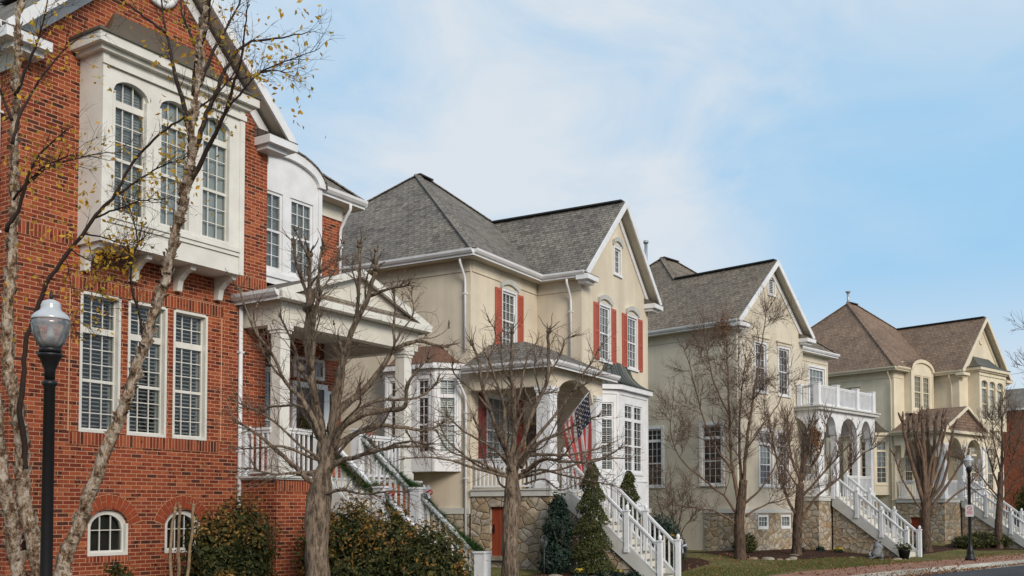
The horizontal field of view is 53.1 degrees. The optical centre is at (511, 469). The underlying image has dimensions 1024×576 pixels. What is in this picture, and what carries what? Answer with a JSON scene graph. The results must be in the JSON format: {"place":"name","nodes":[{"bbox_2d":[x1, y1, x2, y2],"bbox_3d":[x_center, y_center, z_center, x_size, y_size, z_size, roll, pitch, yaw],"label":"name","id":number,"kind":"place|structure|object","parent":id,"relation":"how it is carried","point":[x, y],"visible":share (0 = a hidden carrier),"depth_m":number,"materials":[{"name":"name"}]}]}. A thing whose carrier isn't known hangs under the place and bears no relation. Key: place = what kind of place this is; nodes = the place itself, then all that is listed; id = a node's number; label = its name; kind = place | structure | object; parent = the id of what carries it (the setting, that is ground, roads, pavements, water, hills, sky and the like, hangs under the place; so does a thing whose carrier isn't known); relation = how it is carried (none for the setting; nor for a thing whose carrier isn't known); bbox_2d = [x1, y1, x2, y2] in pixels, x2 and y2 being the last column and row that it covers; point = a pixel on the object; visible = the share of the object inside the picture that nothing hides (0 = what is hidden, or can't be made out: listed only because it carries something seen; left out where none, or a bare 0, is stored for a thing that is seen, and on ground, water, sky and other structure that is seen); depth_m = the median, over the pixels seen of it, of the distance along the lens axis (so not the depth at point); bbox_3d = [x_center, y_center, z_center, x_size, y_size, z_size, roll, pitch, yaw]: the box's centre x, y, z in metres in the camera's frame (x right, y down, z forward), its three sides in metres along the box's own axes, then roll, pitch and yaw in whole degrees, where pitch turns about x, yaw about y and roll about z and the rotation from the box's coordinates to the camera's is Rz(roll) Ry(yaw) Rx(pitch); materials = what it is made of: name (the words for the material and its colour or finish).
{"place":"outdoors","nodes":[
{"label":"outdoors","id":0,"kind":"place"},
{"bbox_2d":[30,290,70,575],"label":"street lamp","id":1,"kind":"object","parent":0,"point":[49,355],"visible":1,"depth_m":10.48,"materials":[{"name":"black metal"}]},
{"bbox_2d":[216,0,1023,389],"label":"sky","id":2,"kind":"structure","parent":0,"point":[873,150],"materials":[{"name":"blue"}]},
{"bbox_2d":[460,542,1023,575],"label":"lawn","id":3,"kind":"structure","parent":0,"point":[925,557],"depth_m":36.66,"materials":[{"name":"green plant"}]},
{"bbox_2d":[0,0,491,575],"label":"brick house","id":4,"kind":"structure","parent":3,"relation":"on","point":[264,182],"depth_m":18.27,"materials":[{"name":"red brick"}]},
{"bbox_2d":[78,291,121,432],"bbox_3d":[-7.068,-1.768,17.295,0.419,2.740,1.180,-1,-3,33],"label":"window","id":5,"kind":"structure","parent":4,"relation":"in","point":[90,366],"depth_m":17.45,"materials":[{"name":"white glass"}]},
{"bbox_2d":[87,515,127,555],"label":"window","id":6,"kind":"structure","parent":4,"relation":"in","point":[104,537],"depth_m":17.38,"materials":[{"name":"glass"}]},
{"bbox_2d":[111,84,148,221],"bbox_3d":[-6.427,-5.312,17.126,0.202,2.370,0.770,-1,-3,33],"label":"window","id":7,"kind":"structure","parent":4,"relation":"in","point":[128,106],"depth_m":17.23,"materials":[{"name":"grey glass"}]},
{"bbox_2d":[101,300,167,437],"bbox_3d":[-6.558,-1.736,18.085,0.419,2.740,1.220,-1,-3,33],"label":"window","id":8,"kind":"structure","parent":4,"relation":"in","point":[138,420],"depth_m":18.27,"materials":[{"name":"white glass"}]},
{"bbox_2d":[158,102,191,233],"bbox_3d":[-5.924,-5.282,17.883,0.182,2.370,0.770,-1,-3,33],"label":"window","id":9,"kind":"structure","parent":4,"relation":"in","point":[164,220],"depth_m":17.95,"materials":[{"name":"grey glass"}]},
{"bbox_2d":[149,309,207,440],"bbox_3d":[-6.053,-1.705,18.865,0.419,2.740,1.180,-1,-3,33],"label":"window","id":10,"kind":"structure","parent":4,"relation":"in","point":[190,330],"depth_m":19.04,"materials":[{"name":"white glass"}]},
{"bbox_2d":[164,515,199,552],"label":"window","id":11,"kind":"structure","parent":4,"relation":"in","point":[184,522],"depth_m":18.61,"materials":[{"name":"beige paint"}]},
{"bbox_2d":[200,119,231,245],"bbox_3d":[-5.436,-5.252,18.638,0.182,2.370,0.770,-1,-3,33],"label":"window","id":12,"kind":"structure","parent":4,"relation":"in","point":[217,228],"depth_m":18.76,"materials":[{"name":"grey glass"}]},
{"bbox_2d":[265,347,270,445],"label":"window","id":13,"kind":"structure","parent":4,"relation":"in","point":[267,373],"depth_m":22.67,"materials":[{"name":"white paint"}]},
{"bbox_2d":[266,190,281,271],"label":"window","id":14,"kind":"structure","parent":4,"relation":"in","point":[274,200],"depth_m":22.42,"materials":[{"name":"grey glass"}]},
{"bbox_2d":[290,198,311,278],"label":"window","id":15,"kind":"structure","parent":4,"relation":"in","point":[300,212],"depth_m":23.08,"materials":[{"name":"grey glass"}]},
{"bbox_2d":[300,414,312,437],"bbox_3d":[-4.578,-1.014,23.377,0.214,0.638,0.634,-1,-3,33],"label":"door wreath","id":16,"kind":"object","parent":4,"relation":"attached to","point":[303,425],"depth_m":23.17,"materials":[{"name":"green plant"}]},
{"bbox_2d":[290,380,327,476],"bbox_3d":[-4.648,-0.843,23.510,0.074,2.270,1.140,-1,-3,33],"label":"door","id":17,"kind":"structure","parent":4,"relation":"in","point":[323,392],"depth_m":23.38,"materials":[{"name":"paint"}]},
{"bbox_2d":[326,432,434,548],"bbox_3d":[-2.420,0.457,19.109,3.158,2.526,0.375,-1,-3,33],"label":"garland","id":18,"kind":"object","parent":4,"relation":"attached to","point":[344,467],"visible":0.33,"depth_m":19.28,"materials":[{"name":"green plant"}]},
{"bbox_2d":[361,427,486,555],"bbox_3d":[-1.802,0.417,20.072,3.203,2.649,0.377,-1,-3,33],"label":"garland","id":19,"kind":"object","parent":4,"relation":"attached to","point":[475,546],"visible":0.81,"depth_m":19.98,"materials":[{"name":"green plant"}]},
{"bbox_2d":[340,173,681,575],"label":"stucco house","id":20,"kind":"structure","parent":3,"relation":"on","point":[582,269],"depth_m":31.33,"materials":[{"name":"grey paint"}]},
{"bbox_2d":[390,381,394,453],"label":"window","id":21,"kind":"structure","parent":20,"relation":"in","point":[392,388],"depth_m":30.25,"materials":[{"name":"glass"}]},
{"bbox_2d":[418,379,428,452],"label":"window","id":22,"kind":"structure","parent":20,"relation":"in","point":[420,389],"depth_m":29.71,"materials":[{"name":"glass"}]},
{"bbox_2d":[439,378,455,452],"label":"window","id":23,"kind":"structure","parent":20,"relation":"in","point":[443,384],"depth_m":29.63,"materials":[{"name":"glass"}]},
{"bbox_2d":[492,507,502,555],"bbox_3d":[-0.334,1.752,28.933,0.560,1.380,0.100,-1,-3,30],"label":"door","id":24,"kind":"structure","parent":20,"relation":"in","point":[497,530],"depth_m":29.00,"materials":[{"name":"red wood"}]},
{"bbox_2d":[478,393,523,467],"bbox_3d":[-0.451,-1.131,31.025,0.410,2.450,2.590,-1,-3,30],"label":"window","id":25,"kind":"structure","parent":20,"relation":"in","point":[498,403],"depth_m":30.91,"materials":[{"name":"grey glass"}]},
{"bbox_2d":[495,280,523,343],"bbox_3d":[-0.195,-4.618,31.547,0.440,2.360,1.670,-1,-3,30],"label":"window","id":26,"kind":"structure","parent":20,"relation":"in","point":[504,301],"depth_m":31.63,"materials":[{"name":"white paint"}]},
{"bbox_2d":[522,420,536,488],"bbox_3d":[0.600,-0.410,32.420,0.074,2.220,0.990,-1,-3,30],"label":"door","id":27,"kind":"structure","parent":20,"relation":"in","point":[529,438],"depth_m":32.37,"materials":[{"name":"paint"}]},
{"bbox_2d":[558,389,591,484],"bbox_3d":[1.707,-0.845,29.065,1.381,2.766,0.114,-2,-3,39],"label":"hanging flag","id":28,"kind":"object","parent":20,"relation":"hanging from","point":[584,442],"visible":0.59,"depth_m":28.87,"materials":[{"name":"multicoloured fabric"}]},
{"bbox_2d":[593,295,616,364],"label":"window","id":29,"kind":"structure","parent":20,"relation":"in","point":[599,327],"depth_m":33.81,"materials":[{"name":"white paint"}]},
{"bbox_2d":[601,402,612,470],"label":"window","id":30,"kind":"structure","parent":20,"relation":"in","point":[607,423],"depth_m":33.06,"materials":[{"name":"white paint"}]},
{"bbox_2d":[612,237,624,278],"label":"window","id":31,"kind":"structure","parent":20,"relation":"in","point":[617,239],"depth_m":34.71,"materials":[{"name":"white paint"}]},
{"bbox_2d":[625,404,632,471],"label":"window","id":32,"kind":"structure","parent":20,"relation":"in","point":[628,420],"depth_m":34.02,"materials":[{"name":"white paint"}]},
{"bbox_2d":[622,306,642,372],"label":"window","id":33,"kind":"structure","parent":20,"relation":"in","point":[628,323],"depth_m":35.68,"materials":[{"name":"white paint"}]},
{"bbox_2d":[625,406,641,472],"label":"window","id":34,"kind":"structure","parent":20,"relation":"in","point":[638,426],"depth_m":34.67,"materials":[{"name":"white paint"}]},
{"bbox_2d":[681,540,686,556],"bbox_3d":[4.680,2.182,28.180,0.280,0.461,0.152,0,-2,0],"label":"ribbon bow","id":35,"kind":"object","parent":20,"relation":"attached to","point":[683,546],"visible":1,"depth_m":28.17,"materials":[{"name":"white fabric"}]},
{"bbox_2d":[391,307,645,575],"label":"street tree","id":36,"kind":"object","parent":3,"relation":"on","point":[514,460],"visible":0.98,"depth_m":18.59,"materials":[{"name":"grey plant"}]},
{"bbox_2d":[523,571,589,575],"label":"garden bed","id":37,"kind":"object","parent":3,"relation":"on","point":[567,573],"visible":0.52,"depth_m":26.90,"materials":[{"name":"soil"}]},
{"bbox_2d":[541,535,546,575],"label":"garden ornament","id":38,"kind":"object","parent":37,"relation":"on","point":[543,541],"visible":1,"depth_m":26.45,"materials":[{"name":"grey metal"}]},
{"bbox_2d":[533,491,595,573],"bbox_3d":[1.167,1.707,27.222,1.772,2.312,1.318,1,-2,-17],"label":"conifer shrub","id":39,"kind":"object","parent":37,"relation":"on","point":[557,531],"visible":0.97,"depth_m":27.07,"materials":[{"name":"green plant"}]},
{"bbox_2d":[570,567,587,575],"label":"flower clump","id":40,"kind":"object","parent":37,"relation":"on","point":[578,572],"visible":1,"depth_m":26.63,"materials":[{"name":"yellow plant"}]},
{"bbox_2d":[569,463,616,573],"bbox_3d":[2.119,1.372,27.280,1.324,3.189,1.314,0,-2,0],"label":"spiral topiary","id":41,"kind":"object","parent":37,"relation":"on","point":[593,528],"visible":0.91,"depth_m":27.07,"materials":[{"name":"green plant"}]},
{"bbox_2d":[590,569,606,575],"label":"flower clump","id":42,"kind":"object","parent":37,"relation":"on","point":[600,573],"visible":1,"depth_m":26.72,"materials":[{"name":"green plant"}]},
{"bbox_2d":[607,569,621,575],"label":"flower clump","id":43,"kind":"object","parent":37,"relation":"on","point":[617,573],"visible":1,"depth_m":26.79,"materials":[{"name":"green plant"}]},
{"bbox_2d":[625,570,643,575],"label":"flower clump","id":44,"kind":"object","parent":37,"relation":"on","point":[632,573],"visible":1,"depth_m":26.99,"materials":[{"name":"green plant"}]},
{"bbox_2d":[650,466,707,534],"bbox_3d":[6.161,1.609,39.109,2.595,3.604,2.295,0,-2,-11],"label":"bare shrub","id":45,"kind":"object","parent":3,"relation":"on","point":[681,511],"visible":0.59,"depth_m":39.40,"materials":[{"name":"brown plant"}]},
{"bbox_2d":[681,557,711,571],"bbox_3d":[4.713,3.055,33.264,4.156,0.344,10.077,0,-2,7],"label":"garden bed","id":46,"kind":"object","parent":3,"relation":"on","point":[694,562],"visible":0.16,"depth_m":33.73,"materials":[{"name":"soil"}]},
{"bbox_2d":[620,470,641,536],"bbox_3d":[3.552,1.543,31.123,1.084,3.049,1.065,0,-2,0],"label":"spiral topiary","id":47,"kind":"object","parent":46,"relation":"on","point":[629,479],"visible":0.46,"depth_m":30.99,"materials":[{"name":"green plant"}]},
{"bbox_2d":[651,513,683,546],"bbox_3d":[5.014,2.283,34.110,1.299,1.713,2.501,-1,-2,13],"label":"evergreen bush","id":48,"kind":"object","parent":46,"relation":"on","point":[667,528],"visible":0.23,"depth_m":33.34,"materials":[{"name":"green plant"}]},
{"bbox_2d":[653,531,687,566],"bbox_3d":[4.897,2.519,31.792,1.064,1.183,1.089,-1,-3,31],"label":"evergreen bush","id":49,"kind":"object","parent":46,"relation":"on","point":[673,536],"visible":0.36,"depth_m":31.51,"materials":[{"name":"green plant"}]},
{"bbox_2d":[646,285,837,559],"bbox_3d":[7.717,-1.709,36.967,8.299,10.263,4.850,0,-2,0],"label":"garden tree","id":50,"kind":"object","parent":3,"relation":"on","point":[739,523],"visible":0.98,"depth_m":36.79,"materials":[{"name":"brown plant"}]},
{"bbox_2d":[527,545,1023,575],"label":"fallen leaves","id":51,"kind":"object","parent":3,"relation":"on","point":[944,569],"visible":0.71,"depth_m":35.82,"materials":[{"name":"brown plant"}]},
{"bbox_2d":[643,240,922,557],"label":"arcade house","id":52,"kind":"structure","parent":3,"relation":"on","point":[850,521],"depth_m":42.48,"materials":[{"name":"beige paint"}]},
{"bbox_2d":[648,425,664,487],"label":"window","id":53,"kind":"structure","parent":52,"relation":"in","point":[654,444],"depth_m":42.95,"materials":[{"name":"glass"}]},
{"bbox_2d":[698,421,724,486],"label":"window","id":54,"kind":"structure","parent":52,"relation":"in","point":[705,455],"depth_m":41.06,"materials":[{"name":"glass"}]},
{"bbox_2d":[753,335,770,394],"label":"window","id":55,"kind":"structure","parent":52,"relation":"in","point":[766,340],"depth_m":41.77,"materials":[{"name":"glass"}]},
{"bbox_2d":[758,514,768,528],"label":"basement window","id":56,"kind":"structure","parent":52,"relation":"in","point":[763,519],"depth_m":41.41,"materials":[{"name":"white paint"}]},
{"bbox_2d":[758,428,774,487],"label":"window","id":57,"kind":"structure","parent":52,"relation":"in","point":[764,456],"depth_m":41.81,"materials":[{"name":"glass"}]},
{"bbox_2d":[765,430,791,487],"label":"window","id":58,"kind":"structure","parent":52,"relation":"in","point":[776,430],"depth_m":42.64,"materials":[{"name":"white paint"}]},
{"bbox_2d":[776,340,792,397],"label":"window","id":59,"kind":"structure","parent":52,"relation":"in","point":[782,344],"depth_m":43.03,"materials":[{"name":"glass"}]},
{"bbox_2d":[781,514,790,528],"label":"basement window","id":60,"kind":"structure","parent":52,"relation":"in","point":[785,518],"depth_m":42.73,"materials":[{"name":"white paint"}]},
{"bbox_2d":[804,437,811,481],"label":"window","id":61,"kind":"structure","parent":52,"relation":"in","point":[808,461],"depth_m":47.76,"materials":[{"name":"grey glass"}]},
{"bbox_2d":[807,440,825,480],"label":"window","id":62,"kind":"structure","parent":52,"relation":"in","point":[824,440],"depth_m":48.70,"materials":[{"name":"grey glass"}]},
{"bbox_2d":[808,364,825,404],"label":"balcony door","id":63,"kind":"structure","parent":52,"relation":"in","point":[819,373],"depth_m":48.37,"materials":[{"name":"white paint"}]},
{"bbox_2d":[687,549,898,558],"bbox_3d":[11.017,3.343,39.936,8.907,0.348,4.113,2,-3,-35],"label":"garden bed","id":64,"kind":"object","parent":3,"relation":"on","point":[785,553],"visible":0.66,"depth_m":39.52,"materials":[{"name":"soil"}]},
{"bbox_2d":[731,532,757,552],"bbox_3d":[8.914,2.838,39.336,0.984,0.891,1.360,-1,-2,20],"label":"evergreen bush","id":65,"kind":"object","parent":64,"relation":"on","point":[750,542],"visible":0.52,"depth_m":39.05,"materials":[{"name":"green plant"}]},
{"bbox_2d":[755,393,889,554],"bbox_3d":[11.800,0.224,39.274,4.902,6.612,2.035,0,-2,0],"label":"garden tree","id":66,"kind":"object","parent":64,"relation":"on","point":[798,517],"visible":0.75,"depth_m":39.22,"materials":[{"name":"brown plant"}]},
{"bbox_2d":[867,540,883,558],"bbox_3d":[14.174,3.135,39.880,0.568,0.721,1.256,-1,-3,27],"label":"stone lion","id":67,"kind":"object","parent":64,"relation":"on","point":[878,546],"visible":0.95,"depth_m":39.67},
{"bbox_2d":[894,539,914,558],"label":"planter","id":68,"kind":"object","parent":3,"relation":"on","point":[903,551],"visible":1,"depth_m":40.52,"materials":[{"name":"black metal"}]},
{"bbox_2d":[811,291,1023,548],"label":"cream house","id":69,"kind":"structure","parent":3,"relation":"on","point":[955,367],"depth_m":54.77,"materials":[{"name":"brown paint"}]},
{"bbox_2d":[844,385,861,399],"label":"window","id":70,"kind":"structure","parent":69,"relation":"in","point":[858,386],"depth_m":55.06,"materials":[{"name":"beige glass"}]},
{"bbox_2d":[848,444,864,475],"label":"window","id":71,"kind":"structure","parent":69,"relation":"in","point":[849,471],"depth_m":54.56,"materials":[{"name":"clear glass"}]},
{"bbox_2d":[861,442,877,481],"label":"window","id":72,"kind":"structure","parent":69,"relation":"in","point":[863,458],"depth_m":53.99,"materials":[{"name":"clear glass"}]},
{"bbox_2d":[876,441,886,482],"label":"window","id":73,"kind":"structure","parent":69,"relation":"in","point":[880,449],"depth_m":53.57,"materials":[{"name":"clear glass"}]},
{"bbox_2d":[905,448,912,485],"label":"window","id":74,"kind":"structure","parent":69,"relation":"in","point":[908,467],"depth_m":54.28,"materials":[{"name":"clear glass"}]},
{"bbox_2d":[911,517,920,534],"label":"door","id":75,"kind":"structure","parent":69,"relation":"in","point":[915,521],"depth_m":52.35,"materials":[{"name":"red wood"}]},
{"bbox_2d":[914,375,920,408],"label":"window","id":76,"kind":"structure","parent":69,"relation":"in","point":[917,379],"depth_m":54.47,"materials":[{"name":"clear glass"}]},
{"bbox_2d":[923,376,929,408],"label":"window","id":77,"kind":"structure","parent":69,"relation":"in","point":[925,379],"depth_m":55.02,"materials":[{"name":"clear glass"}]},
{"bbox_2d":[971,448,976,480],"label":"window","id":78,"kind":"structure","parent":69,"relation":"in","point":[974,455],"depth_m":55.82,"materials":[{"name":"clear glass"}]},
{"bbox_2d":[981,381,988,419],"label":"window","id":79,"kind":"structure","parent":69,"relation":"in","point":[983,385],"depth_m":55.66,"materials":[{"name":"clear glass"}]},
{"bbox_2d":[988,447,993,490],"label":"window","id":80,"kind":"structure","parent":69,"relation":"in","point":[989,467],"depth_m":57.22,"materials":[{"name":"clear glass"}]},
{"bbox_2d":[989,382,995,420],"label":"window","id":81,"kind":"structure","parent":69,"relation":"in","point":[992,392],"depth_m":56.29,"materials":[{"name":"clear glass"}]},
{"bbox_2d":[997,384,1003,422],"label":"window","id":82,"kind":"structure","parent":69,"relation":"in","point":[998,394],"depth_m":56.91,"materials":[{"name":"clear glass"}]},
{"bbox_2d":[911,538,928,554],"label":"planter","id":83,"kind":"object","parent":3,"relation":"on","point":[923,547],"visible":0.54,"depth_m":42.32,"materials":[{"name":"black metal"}]},
{"bbox_2d":[911,544,957,554],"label":"garden bed","id":84,"kind":"object","parent":3,"relation":"on","point":[935,548],"visible":0.18,"depth_m":47.02,"materials":[{"name":"soil"}]},
{"bbox_2d":[889,406,985,551],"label":"garden tree","id":85,"kind":"object","parent":84,"relation":"on","point":[924,471],"visible":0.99,"depth_m":45.13,"materials":[{"name":"brown plant"}]},
{"bbox_2d":[942,544,1023,550],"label":"garden bed","id":86,"kind":"object","parent":3,"relation":"on","point":[976,549],"visible":0.4,"depth_m":48.48,"materials":[{"name":"soil"}]},
{"bbox_2d":[948,535,985,548],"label":"hedge bush","id":87,"kind":"object","parent":86,"relation":"on","point":[961,541],"visible":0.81,"depth_m":47.93,"materials":[{"name":"green plant"}]},
{"bbox_2d":[966,531,997,548],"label":"hedge bush","id":88,"kind":"object","parent":86,"relation":"on","point":[989,538],"visible":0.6,"depth_m":48.59,"materials":[{"name":"green plant"}]},
{"bbox_2d":[942,382,1023,548],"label":"garden tree","id":89,"kind":"object","parent":86,"relation":"on","point":[1000,483],"visible":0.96,"depth_m":49.20,"materials":[{"name":"brown plant"}]},
{"bbox_2d":[991,532,1013,547],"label":"hedge bush","id":90,"kind":"object","parent":86,"relation":"on","point":[1006,540],"visible":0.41,"depth_m":49.17,"materials":[{"name":"green plant"}]},
{"bbox_2d":[1003,388,1023,525],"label":"brick house","id":91,"kind":"structure","parent":3,"relation":"on","point":[1013,476],"depth_m":73.66,"materials":[{"name":"red brick"}]},
{"bbox_2d":[1005,311,1023,384],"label":"garden tree","id":92,"kind":"object","parent":3,"relation":"on","point":[1016,363],"visible":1,"depth_m":59.92,"materials":[{"name":"brown plant"}]},
{"bbox_2d":[1010,485,1023,526],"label":"evergreen tree","id":93,"kind":"object","parent":3,"relation":"on","point":[1020,497],"visible":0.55,"depth_m":55.99,"materials":[{"name":"green plant"}]},
{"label":"garden bed","id":94,"kind":"structure","parent":3,"relation":"on","visible":0},
{"bbox_2d":[103,562,135,575],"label":"shrub","id":95,"kind":"object","parent":94,"relation":"on","point":[114,572],"visible":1,"depth_m":16.79,"materials":[{"name":"green plant"}]},
{"bbox_2d":[0,0,341,575],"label":"birch tree","id":96,"kind":"object","parent":94,"relation":"on","point":[27,521],"visible":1,"depth_m":11.79,"materials":[{"name":"brown plant"}]},
{"bbox_2d":[168,500,198,575],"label":"crape myrtle","id":97,"kind":"object","parent":94,"relation":"on","point":[178,543],"visible":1,"depth_m":16.55,"materials":[{"name":"beige plant"}]},
{"bbox_2d":[172,484,282,575],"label":"azalea bush","id":98,"kind":"object","parent":94,"relation":"on","point":[234,542],"visible":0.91,"depth_m":17.34,"materials":[{"name":"green plant"}]},
{"bbox_2d":[212,566,245,575],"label":"shrub","id":99,"kind":"object","parent":94,"relation":"on","point":[222,573],"visible":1,"depth_m":16.92,"materials":[{"name":"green plant"}]},
{"bbox_2d":[205,219,475,575],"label":"street tree","id":100,"kind":"object","parent":94,"relation":"on","point":[318,509],"visible":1,"depth_m":14.38,"materials":[{"name":"grey plant"}]},
{"bbox_2d":[286,491,474,575],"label":"azalea bush","id":101,"kind":"object","parent":94,"relation":"on","point":[357,548],"visible":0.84,"depth_m":17.55,"materials":[{"name":"green plant"}]},
{"bbox_2d":[772,554,1023,575],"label":"sidewalk","id":102,"kind":"structure","parent":0,"point":[899,567],"depth_m":35.79,"materials":[{"name":"concrete"}]},
{"bbox_2d":[963,453,975,560],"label":"street lamp","id":103,"kind":"object","parent":102,"relation":"on","point":[970,556],"visible":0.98,"depth_m":40.24,"materials":[{"name":"black metal"}]},
{"bbox_2d":[965,505,973,516],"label":"street sign","id":104,"kind":"object","parent":103,"relation":"attached to","point":[969,510],"visible":1,"depth_m":40.20,"materials":[{"name":"metal"}]},
{"bbox_2d":[920,565,1023,575],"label":"road","id":105,"kind":"structure","parent":0,"point":[1012,571],"depth_m":34.45,"materials":[{"name":"asphalt"}]},
{"bbox_2d":[853,560,1023,575],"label":"kerb","id":106,"kind":"structure","parent":105,"relation":"on","point":[903,572],"depth_m":35.64,"materials":[{"name":"concrete"}]},
{"bbox_2d":[899,564,1023,575],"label":"gutter","id":107,"kind":"object","parent":105,"relation":"on","point":[968,570],"visible":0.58,"depth_m":36.13,"materials":[{"name":"concrete"}]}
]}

